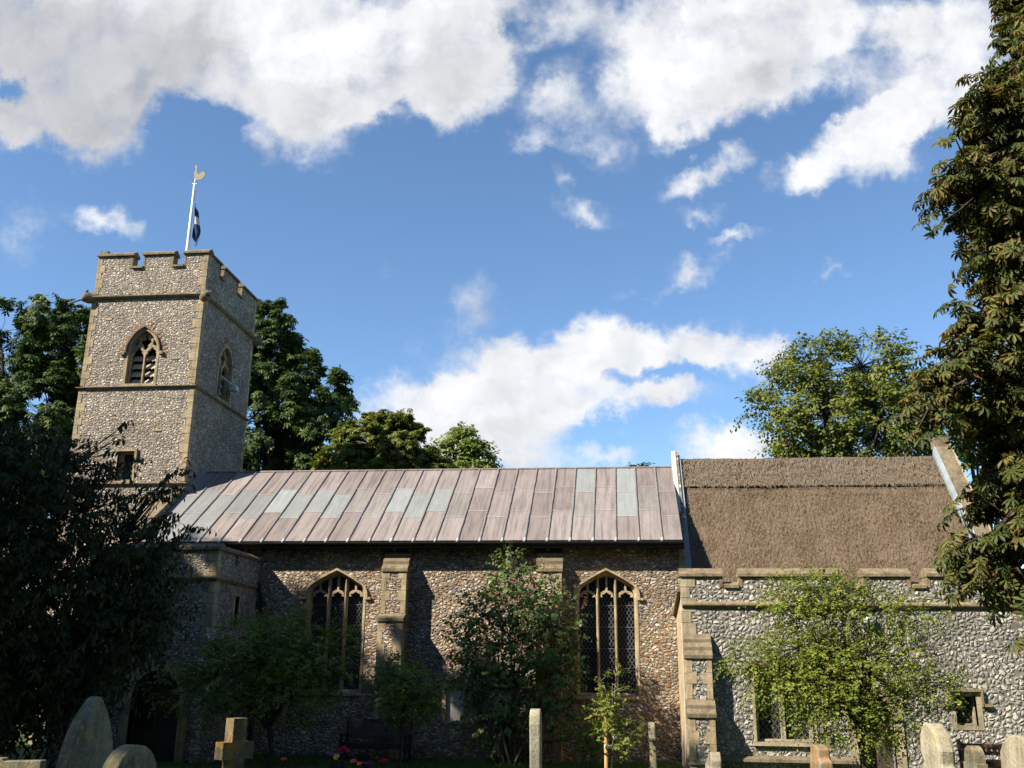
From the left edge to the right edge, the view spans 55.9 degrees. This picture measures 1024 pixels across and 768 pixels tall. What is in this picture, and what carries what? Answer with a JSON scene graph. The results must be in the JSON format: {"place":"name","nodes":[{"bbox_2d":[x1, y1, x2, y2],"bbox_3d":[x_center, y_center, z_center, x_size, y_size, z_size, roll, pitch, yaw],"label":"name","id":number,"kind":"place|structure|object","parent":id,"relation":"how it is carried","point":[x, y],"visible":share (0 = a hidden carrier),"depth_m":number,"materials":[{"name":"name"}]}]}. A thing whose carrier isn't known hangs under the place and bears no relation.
{"place":"outdoors","nodes":[
{"label":"outdoors","id":0,"kind":"place"},
{"bbox_2d":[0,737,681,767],"bbox_3d":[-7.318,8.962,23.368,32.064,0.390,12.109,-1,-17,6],"label":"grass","id":1,"kind":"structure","parent":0,"point":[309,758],"depth_m":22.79,"materials":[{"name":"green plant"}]},
{"bbox_2d":[0,724,683,767],"bbox_3d":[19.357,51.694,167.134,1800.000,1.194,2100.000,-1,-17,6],"label":"ground","id":2,"kind":"structure","parent":0,"point":[157,765],"depth_m":22.66,"materials":[{"name":"green plant"}]},
{"bbox_2d":[0,757,46,767],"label":"gravestone","id":3,"kind":"object","parent":2,"relation":"on","point":[5,762],"visible":1,"depth_m":10.87,"materials":[{"name":"beige stone"}]},
{"bbox_2d":[0,296,82,719],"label":"chestnut tree","id":4,"kind":"object","parent":2,"relation":"on","point":[32,345],"visible":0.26,"depth_m":41.77,"materials":[{"name":"green plant"}]},
{"bbox_2d":[0,293,90,588],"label":"chestnut tree","id":5,"kind":"object","parent":2,"relation":"on","point":[63,331],"visible":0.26,"depth_m":41.96,"materials":[{"name":"green plant"}]},
{"bbox_2d":[56,696,112,767],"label":"gravestone","id":6,"kind":"object","parent":2,"relation":"on","point":[87,742],"visible":0.95,"depth_m":7.34,"materials":[{"name":"grey stone"}]},
{"bbox_2d":[0,417,216,767],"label":"cherry tree","id":7,"kind":"object","parent":2,"relation":"on","point":[36,687],"visible":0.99,"depth_m":17.21,"materials":[{"name":"green plant"}]},
{"bbox_2d":[102,744,155,767],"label":"gravestone","id":8,"kind":"object","parent":2,"relation":"on","point":[131,756],"visible":1,"depth_m":6.92,"materials":[{"name":"grey stone"}]},
{"bbox_2d":[214,718,253,767],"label":"gravestone cross","id":9,"kind":"object","parent":2,"relation":"on","point":[235,749],"visible":1,"depth_m":9.49,"materials":[{"name":"beige stone"}]},
{"bbox_2d":[145,600,372,767],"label":"hawthorn","id":10,"kind":"object","parent":2,"relation":"on","point":[277,672],"visible":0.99,"depth_m":20.90,"materials":[{"name":"green plant"}]},
{"bbox_2d":[242,297,361,470],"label":"chestnut tree","id":11,"kind":"object","parent":2,"relation":"on","point":[297,426],"visible":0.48,"depth_m":41.38,"materials":[{"name":"green plant"}]},
{"bbox_2d":[326,749,342,767],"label":"flower bunch","id":12,"kind":"object","parent":2,"relation":"on","point":[333,762],"visible":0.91,"depth_m":19.14,"materials":[{"name":"purple plant"}]},
{"bbox_2d":[333,754,339,767],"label":"flower bunch","id":13,"kind":"object","parent":2,"relation":"on","point":[336,757],"visible":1,"depth_m":17.73,"materials":[{"name":"yellow plant"}]},
{"bbox_2d":[336,746,349,767],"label":"flower bunch","id":14,"kind":"object","parent":2,"relation":"on","point":[342,763],"visible":1,"depth_m":18.76,"materials":[{"name":"red plant"}]},
{"bbox_2d":[360,760,373,767],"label":"flower bunch","id":15,"kind":"object","parent":2,"relation":"on","point":[369,763],"visible":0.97,"depth_m":17.90,"materials":[{"name":"purple plant"}]},
{"bbox_2d":[338,715,412,762],"bbox_3d":[-3.342,8.753,23.707,1.714,1.100,0.734,-1,-17,6],"label":"park bench","id":16,"kind":"object","parent":2,"relation":"on","point":[372,745],"visible":0.88,"depth_m":23.91,"materials":[{"name":"brown wood"}]},
{"bbox_2d":[306,408,459,469],"bbox_3d":[-5.078,7.040,37.442,6.180,12.513,4.625,-1,-17,6],"label":"round tree","id":17,"kind":"object","parent":2,"relation":"on","point":[381,439],"visible":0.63,"depth_m":37.81,"materials":[{"name":"green plant"}]},
{"bbox_2d":[378,758,387,767],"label":"flower bunch","id":18,"kind":"object","parent":2,"relation":"on","point":[383,760],"visible":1,"depth_m":18.12,"materials":[{"name":"red plant"}]},
{"bbox_2d":[353,648,454,767],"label":"hawthorn","id":19,"kind":"object","parent":2,"relation":"on","point":[405,691],"visible":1,"depth_m":20.98,"materials":[{"name":"green plant"}]},
{"bbox_2d":[429,421,503,468],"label":"tree","id":20,"kind":"object","parent":2,"relation":"on","point":[469,453],"visible":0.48,"depth_m":40.69,"materials":[{"name":"green plant"}]},
{"bbox_2d":[432,540,594,765],"bbox_3d":[0.062,6.590,23.566,4.035,5.514,2.632,-1,-17,6],"label":"lilac shrub","id":21,"kind":"object","parent":2,"relation":"on","point":[512,683],"visible":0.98,"depth_m":23.26,"materials":[{"name":"green plant"}]},
{"bbox_2d":[28,249,1023,767],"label":"church","id":22,"kind":"structure","parent":2,"relation":"on","point":[670,567],"depth_m":26.04,"materials":[{"name":"stone"}]},
{"bbox_2d":[112,449,137,482],"bbox_3d":[-11.990,2.574,30.108,0.760,1.050,0.375,-1,-17,6],"label":"tower window","id":23,"kind":"structure","parent":22,"relation":"in","point":[127,456],"depth_m":30.17,"materials":[{"name":"stone"}]},
{"bbox_2d":[119,322,166,385],"bbox_3d":[-11.867,-0.916,31.181,1.645,2.194,0.481,-1,-17,6],"label":"belfry window","id":24,"kind":"structure","parent":22,"relation":"in","point":[141,334],"depth_m":31.18,"materials":[{"name":"stone"}]},
{"bbox_2d":[116,658,188,762],"bbox_3d":[-8.463,7.864,22.962,1.660,2.600,0.300,-1,-17,6],"label":"doorway","id":25,"kind":"structure","parent":22,"relation":"in","point":[164,740],"depth_m":22.96,"materials":[{"name":"stone"}]},
{"bbox_2d":[152,586,173,618],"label":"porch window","id":26,"kind":"structure","parent":22,"relation":"in","point":[154,593],"depth_m":23.66,"materials":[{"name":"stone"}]},
{"bbox_2d":[178,165,204,260],"bbox_3d":[-11.508,-5.468,33.693,1.060,5.173,0.394,14,-21,-37],"label":"flagpole","id":27,"kind":"object","parent":22,"relation":"on","point":[200,176],"visible":0.75,"depth_m":34.22,"materials":[{"name":"white metal"}]},
{"bbox_2d":[192,203,200,246],"bbox_3d":[-11.077,-5.623,33.924,0.311,1.830,0.201,-1,-17,6],"label":"flag","id":28,"kind":"object","parent":27,"relation":"hanging from","point":[196,232],"visible":1,"depth_m":33.85,"materials":[{"name":"blue fabric"}]},
{"bbox_2d":[215,337,235,406],"bbox_3d":[-9.968,-0.468,33.024,0.426,2.335,1.756,-1,-17,6],"label":"belfry window","id":29,"kind":"structure","parent":22,"relation":"in","point":[222,365],"depth_m":33.29,"materials":[{"name":"stone"}]},
{"bbox_2d":[232,593,240,627],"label":"porch window","id":30,"kind":"structure","parent":22,"relation":"in","point":[238,595],"depth_m":24.92,"materials":[{"name":"glass"}]},
{"bbox_2d":[300,568,370,695],"bbox_3d":[-4.757,6.650,25.985,1.930,3.315,0.405,-1,-17,6],"label":"nave window","id":31,"kind":"structure","parent":22,"relation":"in","point":[336,588],"depth_m":26.21,"materials":[{"name":"stone"}]},
{"bbox_2d":[442,684,465,723],"bbox_3d":[-1.484,8.301,25.051,0.600,0.970,0.134,-1,-17,6],"label":"blocked window","id":32,"kind":"structure","parent":22,"relation":"in","point":[454,712],"depth_m":25.03,"materials":[{"name":"stone"}]},
{"bbox_2d":[488,685,509,722],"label":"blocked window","id":33,"kind":"structure","parent":22,"relation":"in","point":[494,699],"depth_m":24.97,"materials":[{"name":"stone"}]},
{"bbox_2d":[570,568,642,699],"bbox_3d":[2.483,6.497,25.194,1.920,3.315,0.405,-1,-17,6],"label":"nave window","id":34,"kind":"structure","parent":22,"relation":"in","point":[613,631],"depth_m":25.30,"materials":[{"name":"stone"}]},
{"bbox_2d":[744,662,818,746],"bbox_3d":[6.046,7.129,21.535,1.640,1.770,0.400,-1,-17,6],"label":"vestry window","id":35,"kind":"structure","parent":22,"relation":"in","point":[763,729],"depth_m":21.54,"materials":[{"name":"stone"}]},
{"bbox_2d":[848,690,907,767],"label":"doorway","id":36,"kind":"structure","parent":22,"relation":"in","point":[882,764],"depth_m":21.13,"materials":[{"name":"stone"}]},
{"bbox_2d":[941,688,992,729],"bbox_3d":[9.897,7.108,21.106,1.050,0.850,0.400,-1,-17,6],"label":"square window","id":37,"kind":"structure","parent":22,"relation":"in","point":[979,697],"depth_m":21.04,"materials":[{"name":"stone"}]},
{"bbox_2d":[529,709,541,767],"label":"gravestone","id":38,"kind":"object","parent":2,"relation":"on","point":[535,725],"visible":1,"depth_m":11.06,"materials":[{"name":"grey stone"}]},
{"bbox_2d":[556,714,610,767],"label":"young shrub","id":39,"kind":"object","parent":2,"relation":"on","point":[583,742],"visible":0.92,"depth_m":21.51,"materials":[{"name":"green plant"}]},
{"bbox_2d":[604,715,611,767],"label":"tree stake","id":40,"kind":"object","parent":2,"relation":"on","point":[606,752],"visible":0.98,"depth_m":15.40,"materials":[{"name":"brown wood"}]},
{"bbox_2d":[582,663,645,767],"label":"sapling","id":41,"kind":"object","parent":2,"relation":"on","point":[613,705],"visible":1,"depth_m":15.48,"materials":[{"name":"green plant"}]},
{"bbox_2d":[625,462,655,466],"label":"distant tree","id":42,"kind":"object","parent":2,"relation":"on","point":[644,464],"visible":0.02,"depth_m":50.32,"materials":[{"name":"green plant"}]},
{"bbox_2d":[648,722,656,767],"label":"gravestone","id":43,"kind":"object","parent":2,"relation":"on","point":[652,746],"visible":1,"depth_m":15.38,"materials":[{"name":"beige stone"}]},
{"bbox_2d":[705,752,720,767],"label":"gravestone","id":44,"kind":"object","parent":2,"relation":"on","point":[713,759],"visible":1,"depth_m":12.25,"materials":[{"name":"beige stone"}]},
{"bbox_2d":[810,744,832,767],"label":"gravestone","id":45,"kind":"object","parent":2,"relation":"on","point":[820,756],"visible":1,"depth_m":9.71,"materials":[{"name":"beige stone"}]},
{"bbox_2d":[730,325,965,459],"bbox_3d":[13.287,5.214,37.130,8.971,16.293,6.441,-1,-17,6],"label":"golden tree","id":46,"kind":"object","parent":2,"relation":"on","point":[840,439],"visible":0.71,"depth_m":38.07,"materials":[{"name":"green plant"}]},
{"bbox_2d":[713,559,984,767],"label":"bright tree","id":47,"kind":"object","parent":2,"relation":"on","point":[853,708],"visible":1,"depth_m":18.24,"materials":[{"name":"green plant"}]},
{"bbox_2d":[920,723,955,767],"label":"gravestone","id":48,"kind":"object","parent":2,"relation":"on","point":[937,748],"visible":1,"depth_m":8.35,"materials":[{"name":"beige stone"}]},
{"bbox_2d":[876,0,1023,655],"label":"chestnut tree","id":49,"kind":"object","parent":2,"relation":"on","point":[984,183],"visible":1,"depth_m":10.59,"materials":[{"name":"green plant"}]},
{"bbox_2d":[934,390,1013,527],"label":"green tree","id":50,"kind":"object","parent":2,"relation":"on","point":[959,455],"visible":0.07,"depth_m":40.72,"materials":[{"name":"green plant"}]},
{"bbox_2d":[963,745,987,767],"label":"gravestone","id":51,"kind":"object","parent":2,"relation":"on","point":[974,756],"visible":1,"depth_m":11.57,"materials":[{"name":"beige stone"}]},
{"bbox_2d":[956,739,1001,767],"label":"park bench","id":52,"kind":"object","parent":2,"relation":"on","point":[989,762],"visible":0.49,"depth_m":19.83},
{"bbox_2d":[1000,735,1023,767],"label":"gravestone","id":53,"kind":"object","parent":2,"relation":"on","point":[1012,752],"visible":1,"depth_m":8.62,"materials":[{"name":"beige stone"}]},
{"bbox_2d":[0,0,1023,587],"label":"sky","id":54,"kind":"structure","parent":0,"point":[573,233],"materials":[{"name":"blue"}]}
]}

